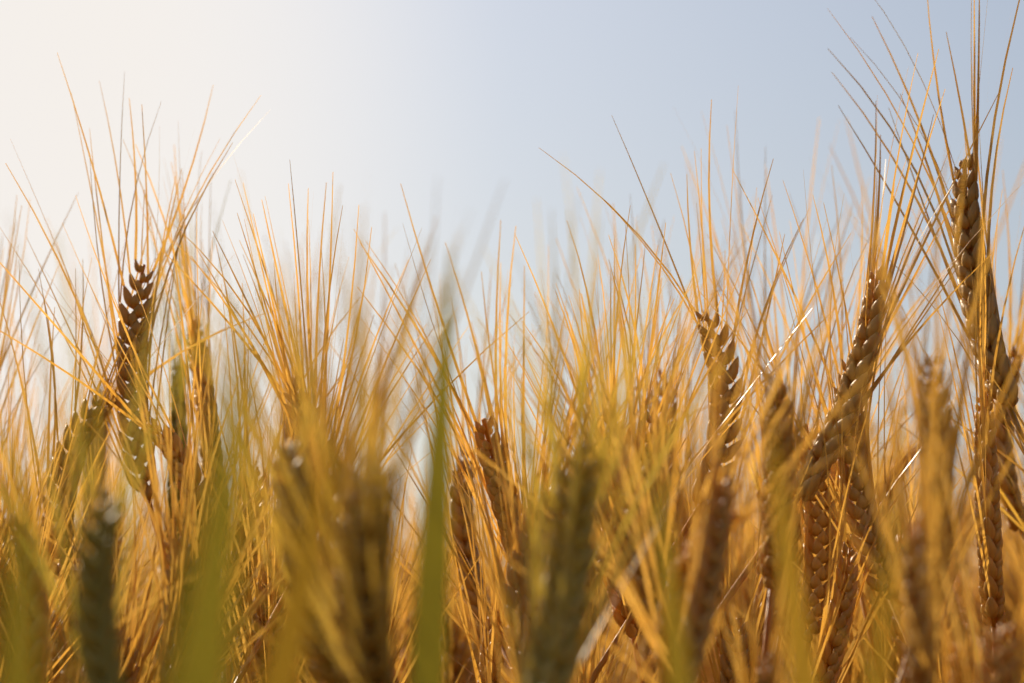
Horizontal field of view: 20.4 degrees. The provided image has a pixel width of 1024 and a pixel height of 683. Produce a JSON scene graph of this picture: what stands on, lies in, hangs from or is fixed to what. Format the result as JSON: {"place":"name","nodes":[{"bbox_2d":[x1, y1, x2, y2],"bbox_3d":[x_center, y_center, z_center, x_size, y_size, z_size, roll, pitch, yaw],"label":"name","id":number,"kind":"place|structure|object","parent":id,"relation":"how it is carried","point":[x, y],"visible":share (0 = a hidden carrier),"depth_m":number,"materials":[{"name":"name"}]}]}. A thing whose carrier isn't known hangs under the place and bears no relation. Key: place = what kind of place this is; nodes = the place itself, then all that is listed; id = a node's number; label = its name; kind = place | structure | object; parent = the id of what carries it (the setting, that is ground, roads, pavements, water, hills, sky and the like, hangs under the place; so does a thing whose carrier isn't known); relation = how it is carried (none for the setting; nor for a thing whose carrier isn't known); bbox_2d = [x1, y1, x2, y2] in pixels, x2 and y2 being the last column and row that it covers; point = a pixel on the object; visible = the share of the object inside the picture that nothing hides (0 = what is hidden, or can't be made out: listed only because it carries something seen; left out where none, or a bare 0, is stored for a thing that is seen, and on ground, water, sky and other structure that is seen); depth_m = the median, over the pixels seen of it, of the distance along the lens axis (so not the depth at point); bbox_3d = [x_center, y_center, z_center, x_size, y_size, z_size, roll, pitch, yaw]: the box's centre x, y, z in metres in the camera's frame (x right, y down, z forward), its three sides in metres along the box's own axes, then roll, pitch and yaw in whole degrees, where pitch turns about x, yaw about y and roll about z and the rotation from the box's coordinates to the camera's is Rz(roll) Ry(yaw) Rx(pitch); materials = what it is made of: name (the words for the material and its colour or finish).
{"place":"outdoors","nodes":[
{"label":"outdoors","id":0,"kind":"place"},
{"bbox_2d":[0,0,1023,611],"label":"sky","id":1,"kind":"structure","parent":0,"point":[467,94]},
{"label":"field ground","id":2,"kind":"structure","parent":0,"visible":0},
{"bbox_2d":[0,246,897,682],"bbox_3d":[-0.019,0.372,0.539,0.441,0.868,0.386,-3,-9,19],"label":"grass blades","id":3,"kind":"object","parent":2,"relation":"on","point":[204,644],"visible":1,"depth_m":0.65,"materials":[{"name":"green plant"}]},
{"bbox_2d":[0,286,1023,682],"bbox_3d":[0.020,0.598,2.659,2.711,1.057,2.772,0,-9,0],"label":"barley crop","id":4,"kind":"object","parent":2,"relation":"on","point":[454,668],"visible":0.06,"depth_m":1.84,"materials":[{"name":"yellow plant"}]},
{"bbox_2d":[0,53,1023,682],"bbox_3d":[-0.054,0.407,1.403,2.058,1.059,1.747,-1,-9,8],"label":"barley crop","id":5,"kind":"object","parent":2,"relation":"on","point":[838,603],"visible":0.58,"depth_m":1.23,"materials":[{"name":"yellow plant"}]},
{"bbox_2d":[0,0,1023,682],"bbox_3d":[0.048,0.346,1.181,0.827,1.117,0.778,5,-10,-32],"label":"foreground barley ears","id":6,"kind":"object","parent":2,"relation":"on","point":[364,594],"visible":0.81,"depth_m":0.94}
]}

